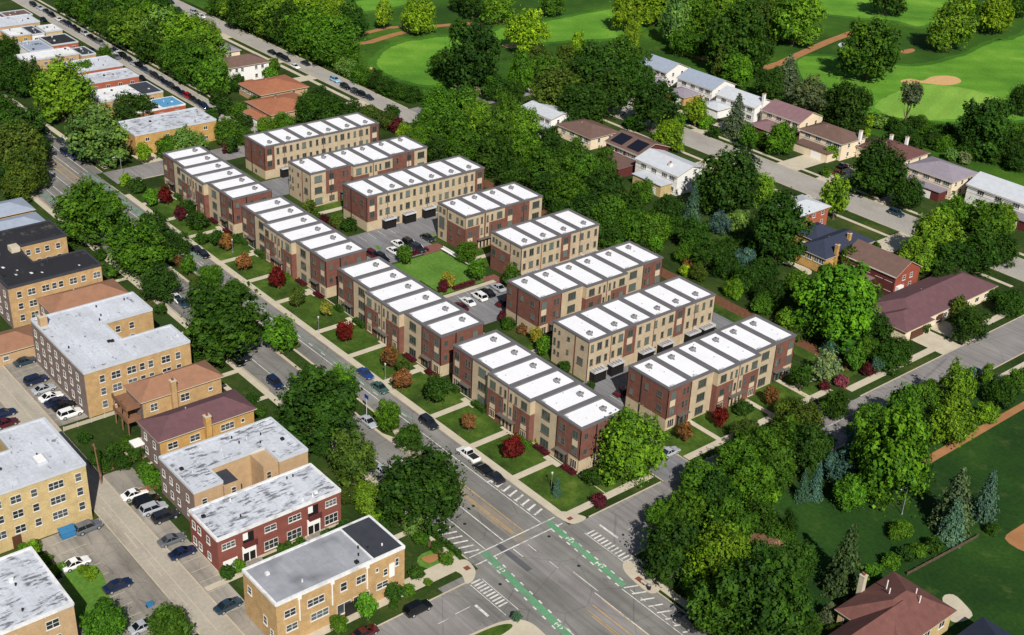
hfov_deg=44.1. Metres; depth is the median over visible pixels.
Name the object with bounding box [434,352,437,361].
window
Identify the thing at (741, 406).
shrub
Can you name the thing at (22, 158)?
deciduous tree
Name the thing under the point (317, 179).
window
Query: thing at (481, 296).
parked car
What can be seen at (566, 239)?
window
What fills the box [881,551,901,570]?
shrub
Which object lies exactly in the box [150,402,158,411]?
window
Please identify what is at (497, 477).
parked car
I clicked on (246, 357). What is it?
parked car
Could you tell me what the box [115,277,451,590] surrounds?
apartment walk
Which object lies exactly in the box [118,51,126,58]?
parked car
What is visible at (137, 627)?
parked car
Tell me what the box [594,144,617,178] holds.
deciduous tree
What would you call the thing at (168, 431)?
apartment building
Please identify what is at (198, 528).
window
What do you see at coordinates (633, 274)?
window
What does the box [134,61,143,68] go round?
parked car
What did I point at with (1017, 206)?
window
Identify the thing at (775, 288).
deciduous tree
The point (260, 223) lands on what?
window
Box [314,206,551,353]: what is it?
townhouse walk
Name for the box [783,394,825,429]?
deciduous tree
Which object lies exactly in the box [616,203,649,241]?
deciduous tree
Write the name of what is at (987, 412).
deciduous tree
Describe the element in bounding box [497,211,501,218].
window
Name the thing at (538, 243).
townhouse row
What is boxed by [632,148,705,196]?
house
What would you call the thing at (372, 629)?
parked car
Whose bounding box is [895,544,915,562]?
shrub
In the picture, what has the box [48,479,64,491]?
window
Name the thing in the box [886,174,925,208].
deciduous tree
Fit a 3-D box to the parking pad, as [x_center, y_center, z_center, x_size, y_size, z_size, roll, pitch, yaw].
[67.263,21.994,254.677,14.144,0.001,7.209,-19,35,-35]
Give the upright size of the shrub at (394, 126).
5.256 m
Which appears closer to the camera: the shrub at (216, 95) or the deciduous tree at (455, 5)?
the shrub at (216, 95)
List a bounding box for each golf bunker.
[502,43,517,47]
[900,49,914,53]
[901,75,960,84]
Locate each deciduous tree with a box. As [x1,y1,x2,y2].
[0,33,21,60]
[0,54,29,95]
[0,89,20,116]
[0,98,47,141]
[0,112,47,175]
[0,154,9,187]
[0,164,41,201]
[6,142,50,194]
[21,55,42,95]
[26,54,97,123]
[36,136,53,160]
[49,173,132,247]
[54,0,66,11]
[61,0,78,20]
[62,100,129,167]
[68,0,105,23]
[75,0,91,25]
[76,59,94,68]
[79,596,132,634]
[84,0,117,32]
[92,4,124,39]
[97,44,113,57]
[100,210,174,280]
[102,14,122,41]
[107,0,140,12]
[107,6,148,51]
[108,89,157,120]
[129,0,174,20]
[130,19,169,62]
[131,32,147,55]
[135,4,191,62]
[135,208,171,237]
[135,261,183,302]
[142,601,194,634]
[146,0,173,10]
[156,36,198,77]
[156,44,175,67]
[157,10,209,49]
[164,227,193,257]
[168,38,217,82]
[169,5,184,16]
[173,272,270,365]
[182,26,230,57]
[184,72,198,86]
[187,10,221,39]
[192,51,232,93]
[192,60,224,92]
[196,263,224,286]
[204,0,226,17]
[205,28,222,38]
[213,115,243,143]
[218,0,238,20]
[222,278,242,302]
[224,0,252,30]
[228,72,244,92]
[230,0,264,36]
[238,0,269,37]
[250,0,299,42]
[255,115,276,131]
[261,0,303,45]
[271,111,295,127]
[272,364,363,455]
[280,4,329,57]
[286,10,319,54]
[287,0,303,6]
[294,89,320,122]
[298,0,342,18]
[303,10,365,66]
[308,23,354,67]
[309,84,330,103]
[309,436,333,455]
[315,94,343,119]
[324,426,378,488]
[326,0,350,9]
[327,362,359,391]
[329,41,360,65]
[335,0,369,37]
[340,96,362,114]
[341,486,355,504]
[349,479,384,514]
[359,103,379,123]
[373,397,401,434]
[373,436,476,536]
[377,107,396,128]
[393,422,424,453]
[395,121,412,135]
[399,0,436,33]
[399,513,423,536]
[404,125,428,143]
[409,109,442,140]
[416,82,455,113]
[424,132,448,161]
[425,50,449,76]
[426,104,471,147]
[436,15,505,88]
[443,127,484,161]
[448,0,461,10]
[448,81,483,112]
[455,240,478,261]
[459,0,484,18]
[463,97,491,137]
[474,132,516,176]
[476,110,517,138]
[479,0,516,26]
[480,73,509,100]
[493,87,517,117]
[496,152,531,186]
[503,5,551,54]
[504,78,526,101]
[504,128,542,166]
[506,45,536,90]
[507,102,543,136]
[522,146,565,188]
[527,42,556,69]
[528,58,584,106]
[529,125,564,158]
[529,171,561,208]
[530,52,564,82]
[538,0,565,15]
[542,170,589,208]
[546,198,571,214]
[551,136,590,169]
[552,79,612,123]
[555,41,576,71]
[560,148,601,186]
[566,39,625,86]
[567,186,604,225]
[571,28,584,53]
[581,66,631,119]
[584,166,625,197]
[588,193,627,230]
[591,402,670,488]
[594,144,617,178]
[597,33,643,65]
[598,217,625,248]
[608,0,645,33]
[616,54,656,97]
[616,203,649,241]
[620,187,645,211]
[624,17,641,48]
[626,75,682,131]
[629,177,656,204]
[635,45,652,60]
[638,510,703,587]
[639,0,665,27]
[639,209,670,242]
[643,498,672,529]
[649,194,685,220]
[651,116,687,152]
[658,0,691,46]
[664,0,708,13]
[664,213,687,240]
[666,488,712,534]
[667,25,700,57]
[673,240,695,261]
[676,214,711,245]
[678,456,727,494]
[679,564,713,598]
[682,514,759,587]
[683,573,751,634]
[684,0,723,34]
[688,262,707,281]
[690,142,765,215]
[690,239,723,270]
[694,466,744,505]
[694,493,759,542]
[696,181,725,213]
[697,31,711,54]
[703,545,824,634]
[704,0,775,71]
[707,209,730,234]
[708,0,739,20]
[709,437,761,477]
[710,248,740,279]
[714,234,741,255]
[720,52,754,86]
[722,275,745,300]
[727,207,751,237]
[728,453,781,514]
[729,416,759,443]
[733,263,759,295]
[734,247,756,267]
[734,424,779,451]
[736,0,763,7]
[739,230,759,253]
[739,533,793,580]
[742,496,780,536]
[743,51,765,76]
[747,186,815,265]
[747,254,780,282]
[748,0,784,43]
[750,290,773,314]
[751,64,787,98]
[753,169,775,208]
[753,278,786,310]
[754,436,800,492]
[758,32,775,62]
[762,520,800,544]
[764,120,798,154]
[765,413,804,454]
[769,0,828,46]
[770,395,796,425]
[775,306,796,329]
[775,537,821,582]
[781,419,838,476]
[781,507,798,534]
[782,268,811,296]
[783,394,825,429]
[789,73,828,112]
[790,255,884,354]
[790,278,820,309]
[795,305,823,341]
[795,613,822,634]
[810,86,832,109]
[818,389,850,422]
[820,77,874,131]
[822,444,859,485]
[831,473,869,513]
[834,16,903,81]
[842,132,911,200]
[843,424,867,457]
[848,395,935,516]
[852,401,889,424]
[855,334,880,360]
[856,311,896,345]
[868,0,908,16]
[868,479,894,506]
[885,381,926,417]
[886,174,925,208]
[888,334,915,364]
[897,231,935,272]
[900,79,923,122]
[907,207,967,254]
[915,376,943,409]
[919,407,942,439]
[925,0,980,50]
[927,238,975,274]
[928,391,978,446]
[931,261,961,276]
[934,190,975,238]
[937,356,979,403]
[948,303,992,344]
[953,96,1015,159]
[956,0,981,29]
[959,230,1003,277]
[960,197,1014,251]
[974,401,1000,423]
[977,0,1015,35]
[980,362,994,382]
[980,375,1017,408]
[989,198,1018,230]
[990,229,1022,268]
[993,287,1023,317]
[997,129,1023,160]
[1004,366,1023,393]
[1005,0,1023,16]
[1006,81,1023,114]
[1014,122,1023,135]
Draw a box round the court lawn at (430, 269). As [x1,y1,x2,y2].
[393,251,484,294]
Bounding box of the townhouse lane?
[261,140,733,480]
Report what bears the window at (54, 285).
in the apartment building at (37, 260)
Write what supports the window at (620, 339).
in the townhouse row at (600, 341)
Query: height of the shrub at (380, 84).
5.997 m
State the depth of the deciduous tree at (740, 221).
335.06 m
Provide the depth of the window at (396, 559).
201.02 m
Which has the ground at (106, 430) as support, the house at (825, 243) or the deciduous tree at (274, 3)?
the house at (825, 243)
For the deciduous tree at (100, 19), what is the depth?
470.51 m
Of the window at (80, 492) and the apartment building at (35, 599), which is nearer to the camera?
the apartment building at (35, 599)
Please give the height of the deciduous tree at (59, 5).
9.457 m
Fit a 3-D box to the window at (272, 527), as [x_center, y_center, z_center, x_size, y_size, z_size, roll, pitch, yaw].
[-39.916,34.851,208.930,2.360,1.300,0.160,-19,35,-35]
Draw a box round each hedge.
[17,542,25,549]
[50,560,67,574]
[173,192,182,200]
[208,217,218,224]
[222,227,232,234]
[240,238,248,245]
[253,249,264,258]
[284,272,291,279]
[295,277,307,286]
[313,291,324,298]
[333,304,344,312]
[352,317,364,328]
[402,352,416,362]
[411,247,428,255]
[417,520,461,556]
[424,368,437,377]
[450,383,460,393]
[452,279,475,289]
[470,399,486,413]
[532,443,549,455]
[560,463,576,475]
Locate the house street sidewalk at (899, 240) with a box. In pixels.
[528,88,1023,286]
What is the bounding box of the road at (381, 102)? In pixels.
[170,0,419,122]
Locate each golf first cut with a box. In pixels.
[346,0,417,12]
[367,34,459,87]
[489,7,649,46]
[794,29,1023,124]
[822,0,955,27]
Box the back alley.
[0,366,242,634]
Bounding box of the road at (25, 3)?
[14,0,257,132]
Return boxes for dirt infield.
[1005,524,1023,550]
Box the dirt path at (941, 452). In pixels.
[924,402,1023,462]
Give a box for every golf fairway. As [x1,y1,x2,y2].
[343,0,406,10]
[494,9,644,45]
[797,35,1023,121]
[817,0,950,25]
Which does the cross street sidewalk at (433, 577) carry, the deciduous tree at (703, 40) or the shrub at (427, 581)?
the shrub at (427, 581)
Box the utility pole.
[92,443,101,483]
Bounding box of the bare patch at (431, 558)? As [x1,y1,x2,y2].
[422,554,438,562]
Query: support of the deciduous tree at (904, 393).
on the yard lawn at (981, 575)
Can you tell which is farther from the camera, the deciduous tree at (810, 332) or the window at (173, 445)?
the deciduous tree at (810, 332)
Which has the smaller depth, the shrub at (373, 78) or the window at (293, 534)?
the window at (293, 534)
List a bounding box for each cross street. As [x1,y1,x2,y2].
[104,84,537,183]
[377,316,1023,634]
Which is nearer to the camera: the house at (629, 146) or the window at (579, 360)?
the window at (579, 360)
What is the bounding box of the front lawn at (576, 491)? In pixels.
[131,187,831,511]
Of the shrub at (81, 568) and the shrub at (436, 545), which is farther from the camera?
the shrub at (436, 545)
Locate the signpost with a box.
[364,394,367,414]
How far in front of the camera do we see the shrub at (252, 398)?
251.58 m
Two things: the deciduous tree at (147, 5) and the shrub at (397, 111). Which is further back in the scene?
the deciduous tree at (147, 5)
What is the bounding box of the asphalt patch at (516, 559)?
[496,544,531,570]
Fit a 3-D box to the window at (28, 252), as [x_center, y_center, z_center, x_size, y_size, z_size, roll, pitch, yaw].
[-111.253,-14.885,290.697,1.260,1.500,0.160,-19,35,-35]
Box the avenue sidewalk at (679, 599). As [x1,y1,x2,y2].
[3,93,725,632]
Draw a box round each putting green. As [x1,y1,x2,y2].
[377,37,461,84]
[875,84,1006,119]
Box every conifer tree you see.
[551,476,561,498]
[682,182,701,223]
[711,42,725,77]
[721,93,746,138]
[777,54,799,97]
[793,468,808,503]
[806,460,823,503]
[816,601,837,627]
[818,333,839,358]
[818,523,863,602]
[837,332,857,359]
[927,467,974,543]
[934,497,966,548]
[968,467,999,524]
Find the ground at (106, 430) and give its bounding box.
[0,0,1023,634]
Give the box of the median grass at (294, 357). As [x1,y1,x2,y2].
[113,219,395,437]
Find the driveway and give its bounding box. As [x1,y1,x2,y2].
[132,33,978,576]
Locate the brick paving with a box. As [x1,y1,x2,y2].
[422,243,503,283]
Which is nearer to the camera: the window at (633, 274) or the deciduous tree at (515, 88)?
the window at (633, 274)
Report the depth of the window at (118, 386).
246.42 m
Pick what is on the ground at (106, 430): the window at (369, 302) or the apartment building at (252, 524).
the apartment building at (252, 524)
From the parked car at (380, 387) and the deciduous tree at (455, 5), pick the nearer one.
the parked car at (380, 387)
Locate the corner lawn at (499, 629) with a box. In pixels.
[475,624,512,634]
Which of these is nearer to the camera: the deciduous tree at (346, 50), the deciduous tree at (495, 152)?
the deciduous tree at (495, 152)
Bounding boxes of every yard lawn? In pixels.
[60,565,109,625]
[417,547,457,567]
[668,367,1023,634]
[712,228,745,243]
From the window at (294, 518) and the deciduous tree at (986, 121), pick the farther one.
the deciduous tree at (986, 121)
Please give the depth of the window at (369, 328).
279.71 m
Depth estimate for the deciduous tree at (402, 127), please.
387.42 m
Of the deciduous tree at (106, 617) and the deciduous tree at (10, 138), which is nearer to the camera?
the deciduous tree at (106, 617)
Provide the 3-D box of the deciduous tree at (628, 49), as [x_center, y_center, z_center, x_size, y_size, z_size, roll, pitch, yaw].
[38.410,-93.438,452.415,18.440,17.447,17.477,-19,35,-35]
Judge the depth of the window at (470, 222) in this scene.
317.30 m
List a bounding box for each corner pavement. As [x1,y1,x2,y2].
[448,559,475,582]
[469,620,544,634]
[554,511,585,523]
[623,560,659,592]
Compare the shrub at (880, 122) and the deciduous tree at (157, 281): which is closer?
the deciduous tree at (157, 281)
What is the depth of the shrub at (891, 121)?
417.47 m
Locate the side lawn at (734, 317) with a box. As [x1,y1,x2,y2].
[240,169,860,377]
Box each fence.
[63,411,116,430]
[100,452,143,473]
[135,483,156,490]
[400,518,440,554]
[907,533,978,574]
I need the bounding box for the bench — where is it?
[441,246,469,263]
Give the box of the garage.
[0,324,35,365]
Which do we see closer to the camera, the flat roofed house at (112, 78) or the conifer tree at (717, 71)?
the flat roofed house at (112, 78)
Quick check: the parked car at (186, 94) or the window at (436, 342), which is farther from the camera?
the parked car at (186, 94)
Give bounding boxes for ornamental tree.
[135,141,152,163]
[142,188,156,205]
[157,184,171,204]
[173,205,185,220]
[180,254,196,274]
[209,229,222,246]
[218,231,233,249]
[220,138,231,153]
[222,135,239,153]
[235,252,251,271]
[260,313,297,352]
[267,264,285,288]
[288,285,306,307]
[302,199,316,213]
[320,301,332,316]
[329,614,349,634]
[336,319,354,342]
[353,591,378,620]
[374,0,393,28]
[380,344,398,366]
[391,367,412,390]
[395,243,412,264]
[395,358,409,373]
[423,373,452,404]
[438,279,448,291]
[442,270,455,289]
[461,413,475,431]
[467,257,485,281]
[498,309,506,319]
[501,432,525,458]
[502,262,520,285]
[511,611,522,622]
[529,325,542,342]
[535,335,551,355]
[675,421,693,440]
[682,95,708,126]
[711,405,729,426]
[736,122,759,149]
[762,385,779,405]
[789,363,813,390]
[811,348,843,382]
[819,171,852,219]
[824,144,838,158]
[838,242,857,265]
[844,345,865,370]
[870,357,884,374]
[949,294,968,317]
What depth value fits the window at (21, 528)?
208.68 m
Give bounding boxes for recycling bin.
[146,600,153,607]
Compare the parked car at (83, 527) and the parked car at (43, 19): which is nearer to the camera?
the parked car at (83, 527)
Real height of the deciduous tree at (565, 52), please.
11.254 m
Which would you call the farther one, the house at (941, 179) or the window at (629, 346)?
the house at (941, 179)
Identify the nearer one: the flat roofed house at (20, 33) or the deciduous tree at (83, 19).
the flat roofed house at (20, 33)
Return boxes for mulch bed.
[427,156,851,370]
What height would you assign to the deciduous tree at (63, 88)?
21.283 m
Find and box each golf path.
[359,26,402,34]
[360,20,502,44]
[681,52,712,61]
[763,31,850,69]
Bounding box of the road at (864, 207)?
[531,82,1023,280]
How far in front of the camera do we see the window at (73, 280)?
279.23 m
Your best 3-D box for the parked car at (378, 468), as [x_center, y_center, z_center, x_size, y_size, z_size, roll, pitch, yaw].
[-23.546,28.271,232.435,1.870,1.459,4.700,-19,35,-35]
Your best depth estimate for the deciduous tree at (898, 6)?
554.18 m
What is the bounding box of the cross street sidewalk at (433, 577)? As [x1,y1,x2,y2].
[308,311,1023,634]
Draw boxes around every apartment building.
[0,220,102,327]
[0,417,92,553]
[0,546,77,634]
[30,292,191,417]
[35,278,127,313]
[111,360,223,435]
[129,389,256,469]
[158,417,307,520]
[188,463,340,573]
[242,515,404,634]
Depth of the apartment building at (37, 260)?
280.42 m
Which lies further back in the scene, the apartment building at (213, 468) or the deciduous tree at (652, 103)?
the deciduous tree at (652, 103)
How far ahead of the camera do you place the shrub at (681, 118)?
411.49 m
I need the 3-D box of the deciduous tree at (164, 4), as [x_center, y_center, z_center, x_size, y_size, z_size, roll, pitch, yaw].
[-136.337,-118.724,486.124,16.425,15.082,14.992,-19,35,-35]
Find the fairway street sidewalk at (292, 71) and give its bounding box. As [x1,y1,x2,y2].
[38,0,364,105]
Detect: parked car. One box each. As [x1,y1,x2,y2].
[0,408,17,417]
[0,417,19,429]
[12,356,35,367]
[23,373,48,386]
[29,0,36,6]
[31,383,56,395]
[38,391,63,402]
[39,16,47,21]
[43,396,69,407]
[47,11,55,16]
[50,400,76,411]
[55,137,64,144]
[56,406,83,420]
[59,146,68,156]
[62,555,91,572]
[64,20,71,26]
[68,151,77,159]
[74,519,103,535]
[77,157,87,163]
[80,29,88,35]
[86,34,93,39]
[95,38,104,44]
[102,577,133,594]
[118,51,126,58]
[120,487,148,501]
[124,56,133,61]
[127,617,151,634]
[132,493,160,508]
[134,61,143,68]
[139,75,146,80]
[139,500,168,516]
[140,66,148,72]
[150,71,158,78]
[150,508,179,524]
[156,76,164,81]
[157,532,186,547]
[165,81,174,89]
[167,545,197,560]
[168,293,181,303]
[172,86,180,92]
[176,297,190,307]
[183,91,191,99]
[189,96,196,101]
[190,245,200,254]
[197,249,210,258]
[198,101,208,109]
[213,596,243,614]
[224,23,233,27]
[227,352,245,366]
[236,350,251,361]
[266,373,284,389]
[267,49,275,54]
[276,52,283,57]
[280,55,290,61]
[290,63,299,68]
[300,60,310,65]
[329,75,340,82]
[340,82,350,89]
[350,87,358,94]
[350,624,379,634]
[356,90,365,97]
[356,367,374,379]
[358,414,377,428]
[364,94,373,99]
[367,247,375,257]
[370,381,389,393]
[373,464,390,478]
[375,251,389,261]
[386,246,396,255]
[391,239,404,247]
[401,236,413,245]
[403,599,432,617]
[410,241,425,252]
[418,413,438,430]
[420,233,435,241]
[455,302,468,310]
[456,446,480,462]
[459,297,475,306]
[471,290,487,301]
[472,461,492,476]
[479,288,495,297]
[485,470,505,484]
[489,283,505,292]
[495,298,505,307]
[613,386,626,397]
[663,446,680,458]
[672,611,698,632]
[832,169,845,174]
[836,162,849,168]
[888,207,904,217]
[974,367,981,377]
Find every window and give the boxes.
[0,515,4,524]
[0,530,7,540]
[3,355,9,361]
[10,493,22,505]
[12,508,24,519]
[15,523,26,534]
[16,291,22,298]
[18,302,24,309]
[20,314,25,321]
[26,249,30,255]
[27,287,36,295]
[29,299,37,307]
[30,488,38,498]
[31,310,38,318]
[32,502,40,512]
[35,247,40,253]
[35,517,42,527]
[42,284,49,292]
[44,245,49,251]
[45,617,60,631]
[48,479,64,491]
[50,493,66,506]
[51,282,57,289]
[52,508,68,520]
[55,242,60,248]
[58,280,63,287]
[69,277,77,284]
[74,472,82,482]
[76,486,84,496]
[78,501,85,511]
[81,274,86,281]
[93,271,100,278]
[99,374,105,383]
[101,387,106,395]
[102,399,108,408]
[111,370,121,379]
[112,382,122,391]
[115,325,120,332]
[127,365,136,374]
[128,377,137,383]
[129,321,134,329]
[139,362,145,370]
[148,359,153,368]
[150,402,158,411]
[161,354,170,364]
[162,367,170,372]
[167,440,177,450]
[175,351,180,359]
[180,392,189,401]
[190,433,200,442]
[193,535,196,545]
[197,525,200,535]
[206,535,210,545]
[212,201,216,209]
[213,212,217,220]
[220,421,234,431]
[222,540,235,551]
[247,585,251,596]
[258,221,263,230]
[259,232,263,241]
[263,614,267,626]
[264,523,276,533]
[264,537,277,551]
[266,471,271,479]
[267,148,271,155]
[284,606,296,619]
[285,243,289,251]
[286,621,298,633]
[287,527,301,540]
[288,512,301,523]
[300,248,305,258]
[301,261,305,270]
[301,272,306,281]
[307,593,324,608]
[311,606,329,622]
[314,175,321,183]
[315,186,322,194]
[315,197,322,204]
[320,261,323,270]
[325,498,336,508]
[325,511,338,525]
[329,172,333,179]
[329,194,334,201]
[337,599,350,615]
[338,274,342,282]
[340,581,347,592]
[356,168,361,174]
[356,573,366,585]
[358,287,363,297]
[358,299,364,310]
[359,312,364,321]
[367,297,371,306]
[367,323,371,332]
[370,198,374,205]
[370,211,374,218]
[372,126,376,132]
[376,579,387,590]
[383,568,387,576]
[385,161,389,167]
[392,314,396,324]
[395,557,398,566]
[409,321,415,332]
[409,334,415,345]
[409,347,415,357]
[418,151,423,158]
[433,363,438,373]
[434,337,438,347]
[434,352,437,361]
[439,215,444,228]
[453,377,458,387]
[454,351,459,360]
[454,366,458,375]
[468,219,473,226]
[472,330,477,337]
[477,183,481,190]
[477,380,485,392]
[477,394,484,405]
[478,367,485,379]
[489,408,494,418]
[490,379,495,390]
[490,394,494,403]
[491,248,495,256]
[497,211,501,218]
[500,253,503,261]
[508,208,512,215]
[520,429,524,437]
[521,400,526,411]
[521,415,525,424]
[529,248,533,255]
[532,200,539,208]
[532,212,538,218]
[540,326,545,334]
[540,423,548,436]
[540,437,547,449]
[541,301,546,309]
[541,315,545,323]
[542,409,549,422]
[548,254,552,261]
[549,242,553,249]
[563,237,568,244]
[563,250,567,257]
[567,304,574,313]
[568,291,575,300]
[569,457,576,469]
[570,445,576,456]
[572,429,578,440]
[576,356,582,365]
[589,288,594,296]
[596,355,600,363]
[597,341,601,350]
[617,347,621,355]
[618,333,623,342]
[619,278,624,286]
[626,344,631,352]
[627,329,632,337]
[628,282,635,291]
[629,270,636,279]
[644,337,648,345]
[645,323,650,331]
[654,275,658,283]
[655,262,660,270]
[656,390,662,398]
[656,403,661,411]
[666,418,673,428]
[667,328,671,335]
[668,406,674,415]
[669,314,673,322]
[670,391,676,400]
[676,324,680,332]
[677,310,682,318]
[694,405,702,415]
[696,391,704,402]
[698,378,706,388]
[719,388,723,396]
[720,374,726,383]
[747,387,753,396]
[750,374,754,382]
[751,360,757,369]
[757,376,765,387]
[759,364,767,374]
[761,350,769,361]
[783,366,789,375]
[785,354,791,363]
[788,340,793,349]
[806,253,811,259]
[911,169,918,175]
[923,173,929,179]
[934,177,940,183]
[938,620,944,629]
[943,180,949,186]
[977,190,984,196]
[1013,202,1019,209]
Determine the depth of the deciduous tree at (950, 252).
316.36 m
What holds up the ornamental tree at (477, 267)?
on the court lawn at (430, 269)
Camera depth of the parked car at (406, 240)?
321.68 m
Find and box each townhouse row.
[162,145,271,233]
[241,195,366,297]
[243,112,378,179]
[288,135,427,205]
[337,256,484,376]
[342,155,484,231]
[437,182,542,248]
[452,329,625,472]
[490,208,599,274]
[506,241,663,335]
[551,276,715,383]
[625,314,796,430]
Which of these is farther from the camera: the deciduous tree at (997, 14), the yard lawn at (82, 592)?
the deciduous tree at (997, 14)
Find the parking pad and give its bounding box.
[828,411,855,443]
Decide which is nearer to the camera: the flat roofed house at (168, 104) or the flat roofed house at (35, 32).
the flat roofed house at (168, 104)
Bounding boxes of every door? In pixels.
[12,534,22,548]
[223,556,237,566]
[377,332,386,344]
[389,562,394,577]
[478,238,489,247]
[500,418,512,432]
[558,452,564,462]
[728,394,741,405]
[936,313,942,323]
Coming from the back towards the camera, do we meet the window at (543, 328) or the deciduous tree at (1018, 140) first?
the deciduous tree at (1018, 140)
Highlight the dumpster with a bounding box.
[57,523,75,539]
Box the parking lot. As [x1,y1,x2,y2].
[0,361,264,634]
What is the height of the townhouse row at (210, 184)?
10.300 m
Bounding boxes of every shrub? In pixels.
[22,539,40,553]
[40,553,52,567]
[48,564,56,576]
[66,236,78,249]
[76,430,91,444]
[77,564,88,574]
[83,567,97,581]
[87,450,104,466]
[93,247,105,260]
[99,456,113,471]
[104,441,123,459]
[113,453,132,470]
[118,173,132,186]
[119,434,135,453]
[126,175,145,194]
[127,447,146,461]
[136,460,154,479]
[141,470,161,490]
[153,302,167,315]
[154,133,176,158]
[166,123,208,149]
[171,254,182,266]
[179,198,195,214]
[183,209,209,231]
[188,275,199,287]
[191,352,201,363]
[194,231,208,245]
[204,107,218,118]
[209,86,228,105]
[214,97,233,115]
[218,564,234,580]
[229,101,248,119]
[231,233,240,243]
[231,559,245,572]
[234,113,253,128]
[236,128,256,145]
[245,95,259,102]
[246,393,258,403]
[254,406,266,417]
[261,66,278,77]
[269,57,280,69]
[276,540,292,552]
[292,342,300,348]
[292,535,305,546]
[312,211,320,217]
[318,213,329,223]
[320,527,333,534]
[329,215,341,228]
[333,56,350,76]
[335,518,349,528]
[340,60,355,77]
[340,216,357,233]
[349,63,373,82]
[356,69,371,86]
[366,71,382,88]
[370,506,383,521]
[372,68,382,74]
[374,75,393,94]
[378,514,394,529]
[380,79,399,97]
[384,581,406,600]
[386,103,401,116]
[388,117,405,132]
[389,599,398,609]
[391,83,410,101]
[401,583,415,598]
[403,85,424,103]
[407,565,425,579]
[412,531,430,547]
[423,577,432,585]
[431,540,444,554]
[439,550,453,565]
[501,316,516,330]
[516,324,527,334]
[521,439,532,448]
[559,360,570,371]
[581,466,601,486]
[587,380,595,389]
[589,491,606,508]
[609,238,622,246]
[623,114,643,131]
[636,240,649,249]
[648,236,664,251]
[671,110,687,125]
[678,264,689,276]
[681,258,694,267]
[698,114,715,129]
[706,125,721,138]
[733,398,754,416]
[756,130,771,147]
[789,327,803,342]
[819,262,831,272]
[819,380,830,390]
[821,166,831,177]
[825,622,841,634]
[834,374,848,387]
[845,423,853,433]
[857,125,870,136]
[860,361,878,376]
[862,114,876,127]
[864,560,883,578]
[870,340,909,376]
[872,241,881,247]
[874,112,888,129]
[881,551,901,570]
[885,117,900,130]
[886,125,905,140]
[888,518,914,541]
[894,118,913,130]
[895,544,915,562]
[900,128,918,142]
[902,114,923,134]
[909,135,925,148]
[910,542,928,558]
[916,118,935,136]
[917,114,928,122]
[922,132,941,148]
[922,324,931,333]
[925,535,943,555]
[927,123,949,135]
[933,134,957,151]
[941,122,958,137]
[944,147,959,161]
[948,132,965,150]
[957,139,980,161]
[958,151,971,164]
[980,142,1006,164]
[984,522,999,536]
[986,288,999,300]
[1004,146,1023,172]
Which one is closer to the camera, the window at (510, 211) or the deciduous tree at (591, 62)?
the window at (510, 211)
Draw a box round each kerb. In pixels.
[0,0,1023,634]
[113,221,409,453]
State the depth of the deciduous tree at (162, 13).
445.25 m
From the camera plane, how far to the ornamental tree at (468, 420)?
245.40 m
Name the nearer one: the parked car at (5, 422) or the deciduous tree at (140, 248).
the parked car at (5, 422)
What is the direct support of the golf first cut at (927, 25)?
on the golf rough
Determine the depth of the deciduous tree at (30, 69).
406.75 m
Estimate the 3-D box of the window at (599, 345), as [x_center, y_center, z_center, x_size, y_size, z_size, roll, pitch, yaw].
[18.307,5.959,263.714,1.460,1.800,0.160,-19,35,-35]
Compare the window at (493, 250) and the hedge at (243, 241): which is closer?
the window at (493, 250)
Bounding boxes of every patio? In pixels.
[779,261,811,273]
[942,594,972,621]
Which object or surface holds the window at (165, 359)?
in the apartment building at (91, 357)
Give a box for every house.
[0,9,32,16]
[0,14,39,38]
[0,27,30,41]
[0,197,35,218]
[0,212,45,230]
[14,47,78,72]
[16,39,53,53]
[22,25,44,39]
[36,24,62,35]
[38,33,78,48]
[65,55,122,74]
[65,98,99,118]
[72,46,95,58]
[78,68,138,88]
[90,81,162,115]
[118,107,216,155]
[125,96,185,119]
[220,43,240,56]
[220,54,270,79]
[237,74,308,98]
[241,92,316,125]
[451,81,483,96]
[521,100,569,138]
[555,118,617,149]
[605,130,668,176]
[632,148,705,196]
[640,54,689,86]
[667,68,736,105]
[704,85,770,122]
[746,532,789,555]
[750,99,823,139]
[792,222,874,271]
[793,121,867,162]
[793,194,831,224]
[829,571,956,634]
[843,239,921,293]
[855,133,929,167]
[871,268,997,340]
[905,156,978,201]
[957,616,1011,634]
[964,171,1023,231]
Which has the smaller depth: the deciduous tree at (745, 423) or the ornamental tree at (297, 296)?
the deciduous tree at (745, 423)
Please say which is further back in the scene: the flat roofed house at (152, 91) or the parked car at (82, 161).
the flat roofed house at (152, 91)
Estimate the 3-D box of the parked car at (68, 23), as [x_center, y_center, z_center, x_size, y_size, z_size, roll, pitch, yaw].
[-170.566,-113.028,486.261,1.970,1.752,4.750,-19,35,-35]
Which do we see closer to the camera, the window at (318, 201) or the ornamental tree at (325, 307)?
the ornamental tree at (325, 307)
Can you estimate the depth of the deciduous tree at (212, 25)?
459.20 m
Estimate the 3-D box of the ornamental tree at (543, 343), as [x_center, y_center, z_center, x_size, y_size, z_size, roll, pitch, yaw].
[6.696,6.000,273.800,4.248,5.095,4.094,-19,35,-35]
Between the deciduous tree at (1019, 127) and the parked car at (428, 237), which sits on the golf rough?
the deciduous tree at (1019, 127)
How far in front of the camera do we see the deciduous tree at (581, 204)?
332.19 m
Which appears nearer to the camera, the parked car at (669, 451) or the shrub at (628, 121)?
the parked car at (669, 451)
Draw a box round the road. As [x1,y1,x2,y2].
[14,113,712,634]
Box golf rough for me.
[185,0,1023,185]
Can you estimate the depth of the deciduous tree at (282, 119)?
387.72 m
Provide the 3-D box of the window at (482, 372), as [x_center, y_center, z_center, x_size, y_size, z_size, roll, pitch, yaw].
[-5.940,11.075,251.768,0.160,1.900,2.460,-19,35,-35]
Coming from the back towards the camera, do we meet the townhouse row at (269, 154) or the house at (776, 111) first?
the house at (776, 111)
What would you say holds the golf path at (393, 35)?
on the golf rough

